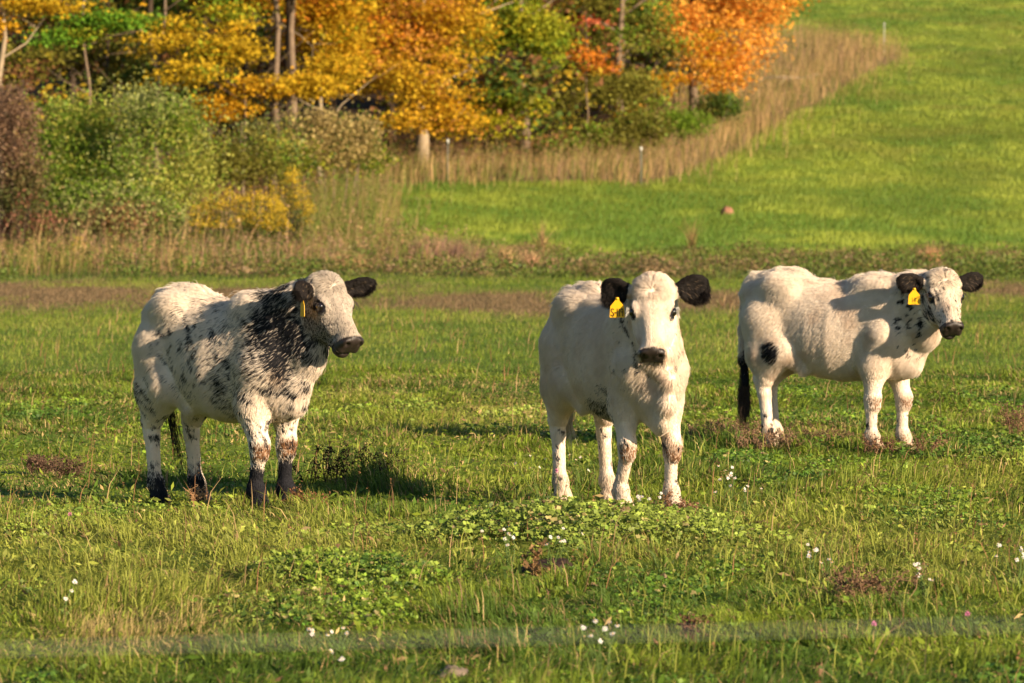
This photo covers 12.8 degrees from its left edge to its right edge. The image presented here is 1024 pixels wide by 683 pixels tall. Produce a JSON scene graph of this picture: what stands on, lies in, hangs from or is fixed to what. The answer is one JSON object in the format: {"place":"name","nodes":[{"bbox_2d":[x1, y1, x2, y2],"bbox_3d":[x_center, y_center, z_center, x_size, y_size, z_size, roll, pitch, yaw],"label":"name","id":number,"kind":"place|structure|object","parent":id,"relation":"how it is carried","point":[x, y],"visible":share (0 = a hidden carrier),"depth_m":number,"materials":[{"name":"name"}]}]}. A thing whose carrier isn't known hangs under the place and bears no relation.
{"place":"outdoors","nodes":[
{"label":"outdoors","id":0,"kind":"place"},
{"bbox_2d":[0,359,1023,682],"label":"pasture grass","id":1,"kind":"structure","parent":0,"point":[132,591],"depth_m":18.57,"materials":[{"name":"green plant"}]},
{"bbox_2d":[0,0,1023,682],"bbox_3d":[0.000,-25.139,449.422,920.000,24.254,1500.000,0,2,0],"label":"ground","id":2,"kind":"structure","parent":0,"point":[366,104],"depth_m":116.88,"materials":[{"name":"green plant"}]},
{"bbox_2d":[0,245,38,270],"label":"grass","id":3,"kind":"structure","parent":2,"relation":"on","point":[14,259],"depth_m":84.01,"materials":[{"name":"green plant"}]},
{"bbox_2d":[18,12,28,156],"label":"forest tree","id":4,"kind":"object","parent":2,"relation":"on","point":[20,38],"visible":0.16,"depth_m":157.68,"materials":[{"name":"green plant"}]},
{"bbox_2d":[0,74,69,254],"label":"vine tangle","id":5,"kind":"object","parent":2,"relation":"on","point":[17,163],"visible":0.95,"depth_m":91.71,"materials":[{"name":"brown plant"}]},
{"bbox_2d":[20,451,71,474],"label":"dry weed","id":6,"kind":"object","parent":2,"relation":"on","point":[41,463],"visible":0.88,"depth_m":24.11,"materials":[{"name":"brown plant"}]},
{"bbox_2d":[0,0,109,228],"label":"maple tree","id":7,"kind":"object","parent":2,"relation":"on","point":[52,7],"visible":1,"depth_m":113.83,"materials":[{"name":"yellow plant"}]},
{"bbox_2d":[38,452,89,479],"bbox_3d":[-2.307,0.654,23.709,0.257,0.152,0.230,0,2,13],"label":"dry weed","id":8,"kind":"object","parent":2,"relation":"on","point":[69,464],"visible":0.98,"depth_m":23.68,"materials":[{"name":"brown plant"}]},
{"bbox_2d":[57,579,86,621],"bbox_3d":[-1.536,0.906,15.819,0.063,0.154,0.274,0,2,9],"label":"aster","id":9,"kind":"object","parent":2,"relation":"on","point":[71,590],"visible":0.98,"depth_m":15.83,"materials":[{"name":"green plant"}]},
{"bbox_2d":[66,237,83,257],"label":"goldenrod","id":10,"kind":"object","parent":2,"relation":"on","point":[76,245],"visible":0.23,"depth_m":89.60,"materials":[{"name":"brown plant"}]},
{"bbox_2d":[16,64,156,242],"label":"bush","id":11,"kind":"object","parent":2,"relation":"on","point":[72,154],"visible":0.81,"depth_m":101.87,"materials":[{"name":"green plant"}]},
{"bbox_2d":[8,0,180,110],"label":"maple tree","id":12,"kind":"object","parent":2,"relation":"on","point":[79,31],"visible":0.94,"depth_m":119.50,"materials":[{"name":"green plant"}]},
{"bbox_2d":[0,0,196,147],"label":"maple tree","id":13,"kind":"object","parent":2,"relation":"on","point":[73,57],"visible":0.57,"depth_m":128.15,"materials":[{"name":"green plant"}]},
{"bbox_2d":[59,0,147,207],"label":"forest tree","id":14,"kind":"object","parent":2,"relation":"on","point":[71,88],"visible":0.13,"depth_m":133.66,"materials":[{"name":"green plant"}]},
{"bbox_2d":[40,165,206,251],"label":"bush","id":15,"kind":"object","parent":2,"relation":"on","point":[93,205],"visible":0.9,"depth_m":95.55,"materials":[{"name":"green plant"}]},
{"bbox_2d":[82,0,172,177],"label":"forest tree","id":16,"kind":"object","parent":2,"relation":"on","point":[123,1],"visible":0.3,"depth_m":145.66,"materials":[{"name":"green plant"}]},
{"bbox_2d":[70,0,189,181],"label":"forest tree","id":17,"kind":"object","parent":2,"relation":"on","point":[150,6],"visible":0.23,"depth_m":131.88,"materials":[{"name":"brown plant"}]},
{"bbox_2d":[81,67,249,244],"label":"bush","id":18,"kind":"object","parent":2,"relation":"on","point":[172,126],"visible":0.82,"depth_m":100.14,"materials":[{"name":"green plant"}]},
{"bbox_2d":[98,0,286,183],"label":"maple tree","id":19,"kind":"object","parent":2,"relation":"on","point":[210,43],"visible":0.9,"depth_m":125.02,"materials":[{"name":"yellow plant"}]},
{"bbox_2d":[183,485,210,504],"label":"dry weed","id":20,"kind":"object","parent":2,"relation":"on","point":[200,495],"visible":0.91,"depth_m":21.55,"materials":[{"name":"brown plant"}]},
{"bbox_2d":[201,1,212,184],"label":"forest tree","id":21,"kind":"object","parent":2,"relation":"on","point":[205,89],"visible":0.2,"depth_m":149.66,"materials":[{"name":"brown plant"}]},
{"bbox_2d":[182,186,293,261],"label":"goldenrod","id":22,"kind":"object","parent":2,"relation":"on","point":[251,223],"visible":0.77,"depth_m":92.76,"materials":[{"name":"yellow plant"}]},
{"bbox_2d":[190,0,294,196],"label":"forest tree","id":23,"kind":"object","parent":2,"relation":"on","point":[286,107],"visible":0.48,"depth_m":140.61,"materials":[{"name":"brown plant"}]},
{"bbox_2d":[236,10,250,151],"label":"forest tree","id":24,"kind":"object","parent":2,"relation":"on","point":[243,67],"visible":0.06,"depth_m":162.63,"materials":[{"name":"brown plant"}]},
{"bbox_2d":[0,166,489,276],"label":"field margin grass","id":25,"kind":"structure","parent":2,"relation":"on","point":[386,243],"depth_m":88.19,"materials":[{"name":"beige plant"}]},
{"bbox_2d":[162,92,327,238],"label":"bush","id":26,"kind":"object","parent":2,"relation":"on","point":[277,153],"visible":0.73,"depth_m":107.74,"materials":[{"name":"green plant"}]},
{"bbox_2d":[131,270,377,510],"bbox_3d":[-1.222,0.232,21.507,1.366,1.110,0.491,2,2,42],"label":"cow","id":27,"kind":"object","parent":2,"relation":"on","point":[253,363],"visible":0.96,"depth_m":21.36},
{"bbox_2d":[176,35,398,204],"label":"maple tree","id":28,"kind":"object","parent":2,"relation":"on","point":[313,83],"visible":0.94,"depth_m":136.17,"materials":[{"name":"yellow plant"}]},
{"bbox_2d":[257,166,317,250],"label":"goldenrod","id":29,"kind":"object","parent":2,"relation":"on","point":[295,206],"visible":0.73,"depth_m":93.92,"materials":[{"name":"yellow plant"}]},
{"bbox_2d":[188,0,394,185],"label":"maple tree","id":30,"kind":"object","parent":2,"relation":"on","point":[318,14],"visible":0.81,"depth_m":145.47,"materials":[{"name":"yellow plant"}]},
{"bbox_2d":[274,487,332,505],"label":"dry weed","id":31,"kind":"object","parent":2,"relation":"on","point":[303,494],"visible":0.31,"depth_m":21.48,"materials":[{"name":"brown plant"}]},
{"bbox_2d":[303,628,315,657],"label":"aster","id":32,"kind":"object","parent":2,"relation":"on","point":[311,633],"visible":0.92,"depth_m":14.59,"materials":[{"name":"white"}]},
{"bbox_2d":[267,0,365,201],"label":"forest tree","id":33,"kind":"object","parent":2,"relation":"on","point":[276,15],"visible":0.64,"depth_m":136.81,"materials":[{"name":"brown plant"}]},
{"bbox_2d":[310,627,347,656],"bbox_3d":[-0.555,0.970,14.602,0.108,0.109,0.170,1,2,39],"label":"aster","id":34,"kind":"object","parent":2,"relation":"on","point":[331,631],"visible":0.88,"depth_m":14.57,"materials":[{"name":"green plant"}]},
{"bbox_2d":[251,96,409,214],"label":"bush","id":35,"kind":"object","parent":2,"relation":"on","point":[348,139],"visible":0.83,"depth_m":117.85,"materials":[{"name":"beige plant"}]},
{"bbox_2d":[259,0,402,200],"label":"forest tree","id":36,"kind":"object","parent":2,"relation":"on","point":[291,42],"visible":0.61,"depth_m":139.72,"materials":[{"name":"brown plant"}]},
{"bbox_2d":[3,113,659,233],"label":"undergrowth","id":37,"kind":"object","parent":2,"relation":"on","point":[409,143],"visible":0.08,"depth_m":159.93,"materials":[{"name":"plant"}]},
{"bbox_2d":[330,650,344,679],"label":"aster","id":38,"kind":"object","parent":2,"relation":"on","point":[342,659],"visible":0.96,"depth_m":13.93,"materials":[{"name":"green"}]},
{"bbox_2d":[326,2,368,165],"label":"forest tree","id":39,"kind":"object","parent":2,"relation":"on","point":[334,104],"visible":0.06,"depth_m":157.72,"materials":[{"name":"brown plant"}]},
{"bbox_2d":[292,439,406,485],"bbox_3d":[-0.816,0.621,23.001,0.567,0.256,0.644,1,2,20],"label":"dry weed","id":40,"kind":"object","parent":2,"relation":"on","point":[336,468],"visible":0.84,"depth_m":23.03,"materials":[{"name":"brown"}]},
{"bbox_2d":[319,252,380,272],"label":"grass tussock","id":41,"kind":"object","parent":2,"relation":"on","point":[346,257],"depth_m":82.85,"materials":[{"name":"beige plant"}]},
{"bbox_2d":[278,154,424,243],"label":"weedy margin","id":42,"kind":"object","parent":2,"relation":"on","point":[358,198],"visible":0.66,"depth_m":115.44,"materials":[{"name":"beige plant"}]},
{"bbox_2d":[0,0,760,195],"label":"woodland","id":43,"kind":"object","parent":2,"relation":"on","point":[500,77],"visible":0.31,"depth_m":163.02,"materials":[{"name":"green plant"}]},
{"bbox_2d":[385,3,399,138],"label":"forest tree","id":44,"kind":"object","parent":2,"relation":"on","point":[392,106],"visible":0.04,"depth_m":171.74,"materials":[{"name":"brown plant"}]},
{"bbox_2d":[181,130,653,228],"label":"dry tall grass","id":45,"kind":"structure","parent":2,"relation":"on","point":[472,173],"depth_m":152.22,"materials":[{"name":"beige plant"}]},
{"bbox_2d":[312,0,532,169],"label":"maple tree","id":46,"kind":"object","parent":2,"relation":"on","point":[422,41],"visible":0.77,"depth_m":154.78,"materials":[{"name":"orange plant"}]},
{"bbox_2d":[397,233,462,262],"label":"grass tussock","id":47,"kind":"object","parent":2,"relation":"on","point":[426,246],"depth_m":91.89,"materials":[{"name":"brown plant"}]},
{"bbox_2d":[446,139,448,180],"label":"fence post","id":48,"kind":"object","parent":2,"relation":"on","point":[447,141],"visible":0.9,"depth_m":150.35,"materials":[{"name":"metal"}]},
{"bbox_2d":[437,665,467,677],"bbox_3d":[-0.183,1.018,14.039,0.099,0.047,0.131,0,2,0],"label":"stone","id":49,"kind":"object","parent":2,"relation":"on","point":[459,671],"visible":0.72,"depth_m":14.00,"materials":[{"name":"beige stone"}]},
{"bbox_2d":[417,236,489,266],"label":"grass tussock","id":50,"kind":"object","parent":2,"relation":"on","point":[459,252],"depth_m":89.89,"materials":[{"name":"brown plant"}]},
{"bbox_2d":[464,0,481,130],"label":"forest tree","id":51,"kind":"object","parent":2,"relation":"on","point":[471,87],"visible":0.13,"depth_m":175.63,"materials":[{"name":"brown plant"}]},
{"bbox_2d":[481,525,514,571],"bbox_3d":[-0.017,0.815,17.797,0.118,0.195,0.295,-1,2,-20],"label":"aster","id":52,"kind":"object","parent":2,"relation":"on","point":[507,556],"visible":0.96,"depth_m":17.84,"materials":[{"name":"green plant"}]},
{"bbox_2d":[491,244,519,263],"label":"grass tussock","id":53,"kind":"object","parent":2,"relation":"on","point":[500,255],"depth_m":87.95,"materials":[{"name":"beige plant"}]},
{"bbox_2d":[0,384,1023,682],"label":"clover","id":54,"kind":"object","parent":2,"relation":"on","point":[572,516],"visible":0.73,"depth_m":19.47,"materials":[{"name":"green plant"}]},
{"bbox_2d":[0,237,1023,279],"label":"field weeds","id":55,"kind":"object","parent":2,"relation":"on","point":[855,259],"visible":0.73,"depth_m":82.77,"materials":[{"name":"green plant"}]},
{"bbox_2d":[1,288,1023,682],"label":"dry seed stalks","id":56,"kind":"object","parent":2,"relation":"on","point":[513,484],"visible":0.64,"depth_m":21.11,"materials":[{"name":"beige plant"}]},
{"bbox_2d":[445,0,600,157],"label":"maple tree","id":57,"kind":"object","parent":2,"relation":"on","point":[545,32],"visible":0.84,"depth_m":160.42,"materials":[{"name":"green plant"}]},
{"bbox_2d":[512,249,543,267],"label":"grass tussock","id":58,"kind":"object","parent":2,"relation":"on","point":[532,257],"depth_m":85.97,"materials":[{"name":"beige plant"}]},
{"bbox_2d":[520,537,550,580],"bbox_3d":[0.092,0.837,17.288,0.124,0.186,0.117,0,2,0],"label":"dry weed","id":59,"kind":"object","parent":2,"relation":"on","point":[535,568],"visible":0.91,"depth_m":17.28,"materials":[{"name":"brown plant"}]},
{"bbox_2d":[514,449,560,503],"bbox_3d":[0.134,0.651,21.456,0.228,0.288,0.112,-1,2,-27],"label":"aster","id":60,"kind":"object","parent":2,"relation":"on","point":[544,490],"visible":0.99,"depth_m":21.43,"materials":[{"name":"green plant"}]},
{"bbox_2d":[523,218,564,254],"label":"grass tussock","id":61,"kind":"object","parent":2,"relation":"on","point":[540,239],"depth_m":103.97,"materials":[{"name":"beige plant"}]},
{"bbox_2d":[519,558,577,574],"bbox_3d":[0.147,0.880,17.813,0.274,0.067,0.349,0,2,0],"label":"soil mound","id":62,"kind":"object","parent":2,"relation":"on","point":[559,561],"visible":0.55,"depth_m":17.78,"materials":[{"name":"brown soil"}]},
{"bbox_2d":[545,2,553,119],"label":"forest tree","id":63,"kind":"object","parent":2,"relation":"on","point":[551,78],"visible":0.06,"depth_m":181.56,"materials":[{"name":"brown plant"}]},
{"bbox_2d":[541,257,559,266],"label":"grass tussock","id":64,"kind":"object","parent":2,"relation":"on","point":[546,258],"depth_m":86.98,"materials":[{"name":"beige plant"}]},
{"bbox_2d":[545,527,583,564],"bbox_3d":[0.201,0.820,17.766,0.155,0.188,0.122,0,2,0],"label":"aster","id":65,"kind":"object","parent":2,"relation":"on","point":[563,528],"visible":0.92,"depth_m":17.75,"materials":[{"name":"green plant"}]},
{"bbox_2d":[560,540,577,561],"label":"aster","id":66,"kind":"object","parent":2,"relation":"on","point":[561,541],"visible":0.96,"depth_m":17.83,"materials":[{"name":"green plant"}]},
{"bbox_2d":[568,454,589,497],"bbox_3d":[0.309,0.660,21.977,0.062,0.232,0.141,-1,2,-39],"label":"aster","id":67,"kind":"object","parent":2,"relation":"on","point":[575,494],"visible":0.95,"depth_m":21.97,"materials":[{"name":"green plant"}]},
{"bbox_2d":[549,8,636,126],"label":"sapling","id":68,"kind":"object","parent":2,"relation":"on","point":[586,56],"visible":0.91,"depth_m":163.68,"materials":[{"name":"orange plant"}]},
{"bbox_2d":[581,619,619,679],"bbox_3d":[0.280,0.947,13.955,0.122,0.192,0.078,-2,2,-41],"label":"aster","id":69,"kind":"object","parent":2,"relation":"on","point":[600,642],"visible":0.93,"depth_m":13.94,"materials":[{"name":"white"}]},
{"bbox_2d":[527,101,682,161],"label":"bush","id":70,"kind":"object","parent":2,"relation":"on","point":[630,126],"visible":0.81,"depth_m":160.97,"materials":[{"name":"green plant"}]},
{"bbox_2d":[532,0,714,148],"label":"ash tree","id":71,"kind":"object","parent":2,"relation":"on","point":[623,86],"visible":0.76,"depth_m":168.28,"materials":[{"name":"green plant"}]},
{"bbox_2d":[538,271,712,505],"bbox_3d":[0.492,0.233,21.469,0.473,1.103,1.386,-1,2,-23],"label":"cow","id":72,"kind":"object","parent":2,"relation":"on","point":[611,351],"visible":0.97,"depth_m":21.18},
{"bbox_2d":[361,14,919,188],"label":"tall dry grass","id":73,"kind":"structure","parent":2,"relation":"on","point":[817,64],"depth_m":179.17,"materials":[{"name":"beige plant"}]},
{"bbox_2d":[639,147,641,183],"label":"fence post","id":74,"kind":"object","parent":2,"relation":"on","point":[640,148],"visible":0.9,"depth_m":149.37,"materials":[{"name":"wood"}]},
{"bbox_2d":[637,492,661,510],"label":"aster","id":75,"kind":"object","parent":2,"relation":"on","point":[638,498],"visible":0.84,"depth_m":20.32,"materials":[{"name":"white plant"}]},
{"bbox_2d":[653,491,701,512],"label":"dry weed","id":76,"kind":"object","parent":2,"relation":"on","point":[668,502],"visible":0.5,"depth_m":20.81,"materials":[{"name":"brown plant"}]},
{"bbox_2d":[673,215,706,249],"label":"grass tussock","id":77,"kind":"object","parent":2,"relation":"on","point":[693,236],"depth_m":107.94,"materials":[{"name":"beige plant"}]},
{"bbox_2d":[677,614,717,641],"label":"dry weed","id":78,"kind":"object","parent":2,"relation":"on","point":[686,627],"visible":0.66,"depth_m":15.03,"materials":[{"name":"brown plant"}]},
{"bbox_2d":[589,0,820,124],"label":"maple tree","id":79,"kind":"object","parent":2,"relation":"on","point":[734,18],"visible":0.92,"depth_m":175.04,"materials":[{"name":"orange plant"}]},
{"bbox_2d":[656,87,759,147],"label":"bush","id":80,"kind":"object","parent":2,"relation":"on","point":[720,106],"visible":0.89,"depth_m":168.34,"materials":[{"name":"green plant"}]},
{"bbox_2d":[680,415,760,436],"bbox_3d":[1.276,0.522,27.235,0.556,0.178,0.475,0,2,0],"label":"dry weed","id":81,"kind":"object","parent":2,"relation":"on","point":[735,425],"visible":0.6,"depth_m":27.26,"materials":[{"name":"brown plant"}]},
{"bbox_2d":[718,465,735,502],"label":"aster","id":82,"kind":"object","parent":2,"relation":"on","point":[730,475],"visible":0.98,"depth_m":21.73,"materials":[{"name":"green plant"}]},
{"bbox_2d":[721,206,733,214],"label":"soil mound","id":83,"kind":"object","parent":2,"relation":"on","point":[727,209],"visible":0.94,"depth_m":133.31,"materials":[{"name":"orange soil"}]},
{"bbox_2d":[714,484,762,512],"bbox_3d":[1.056,0.733,21.011,0.138,0.155,0.307,1,2,29],"label":"aster","id":84,"kind":"object","parent":2,"relation":"on","point":[744,502],"visible":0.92,"depth_m":20.98,"materials":[{"name":"white"}]},
{"bbox_2d":[732,425,804,450],"bbox_3d":[1.445,0.557,26.072,0.458,0.172,0.449,-1,2,-17],"label":"dry weed","id":85,"kind":"object","parent":2,"relation":"on","point":[771,440],"visible":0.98,"depth_m":26.02,"materials":[{"name":"brown plant"}]},
{"bbox_2d":[748,74,815,86],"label":"dead branch","id":86,"kind":"object","parent":2,"relation":"on","point":[771,77],"visible":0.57,"depth_m":199.84,"materials":[{"name":"brown wood"}]},
{"bbox_2d":[805,543,817,579],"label":"aster","id":87,"kind":"object","parent":2,"relation":"on","point":[815,550],"visible":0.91,"depth_m":17.43,"materials":[{"name":"green plant"}]},
{"bbox_2d":[807,554,832,588],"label":"aster","id":88,"kind":"object","parent":2,"relation":"on","point":[809,556],"visible":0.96,"depth_m":16.98,"materials":[{"name":"green plant"}]},
{"bbox_2d":[781,419,862,441],"bbox_3d":[1.800,0.541,27.203,0.645,0.141,0.536,0,2,0],"label":"dry weed","id":89,"kind":"object","parent":2,"relation":"on","point":[834,431],"visible":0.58,"depth_m":27.27,"materials":[{"name":"brown plant"}]},
{"bbox_2d":[734,266,983,452],"bbox_3d":[1.996,0.111,26.215,1.497,1.045,0.492,1,2,32],"label":"calf","id":90,"kind":"object","parent":2,"relation":"on","point":[873,331],"visible":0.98,"depth_m":26.10},
{"bbox_2d":[868,621,876,650],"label":"clover flower","id":91,"kind":"object","parent":2,"relation":"on","point":[872,622],"visible":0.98,"depth_m":14.65,"materials":[{"name":"pink plant"}]},
{"bbox_2d":[810,562,936,604],"bbox_3d":[1.284,0.874,16.329,0.458,0.180,0.288,1,2,31],"label":"dry weed","id":92,"kind":"object","parent":2,"relation":"on","point":[872,582],"visible":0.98,"depth_m":16.33,"materials":[{"name":"brown plant"}]},
{"bbox_2d":[848,431,900,454],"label":"dry weed","id":93,"kind":"object","parent":2,"relation":"on","point":[869,447],"visible":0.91,"depth_m":25.76,"materials":[{"name":"brown plant"}]},
{"bbox_2d":[881,430,947,455],"bbox_3d":[2.270,0.577,25.641,0.376,0.164,0.289,0,2,0],"label":"dry weed","id":94,"kind":"object","parent":2,"relation":"on","point":[932,445],"visible":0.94,"depth_m":25.66,"materials":[{"name":"brown plant"}]},
{"bbox_2d":[913,556,928,593],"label":"aster","id":95,"kind":"object","parent":2,"relation":"on","point":[915,564],"visible":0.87,"depth_m":16.80,"materials":[{"name":"green plant"}]},
{"bbox_2d":[916,567,933,605],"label":"aster","id":96,"kind":"object","parent":2,"relation":"on","point":[921,584],"visible":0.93,"depth_m":16.38,"materials":[{"name":"green plant"}]},
{"bbox_2d":[914,244,943,261],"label":"grass tussock","id":97,"kind":"object","parent":2,"relation":"on","point":[928,252],"depth_m":91.97,"materials":[{"name":"beige plant"}]},
{"bbox_2d":[965,611,971,646],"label":"clover flower","id":98,"kind":"object","parent":2,"relation":"on","point":[967,613],"visible":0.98,"depth_m":14.70,"materials":[{"name":"pink plant"}]},
{"bbox_2d":[993,399,1023,434],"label":"dry weed","id":99,"kind":"object","parent":2,"relation":"on","point":[1015,415],"visible":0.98,"depth_m":27.45,"materials":[{"name":"brown plant"}]},
{"bbox_2d":[995,543,1023,589],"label":"aster","id":100,"kind":"object","parent":2,"relation":"on","point":[1020,574],"visible":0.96,"depth_m":16.92,"materials":[{"name":"white"}]},
{"bbox_2d":[0,624,1023,649],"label":"fence wire","id":101,"kind":"object","parent":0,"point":[511,636],"visible":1,"depth_m":3.71,"materials":[{"name":"grey metal"}]}
]}

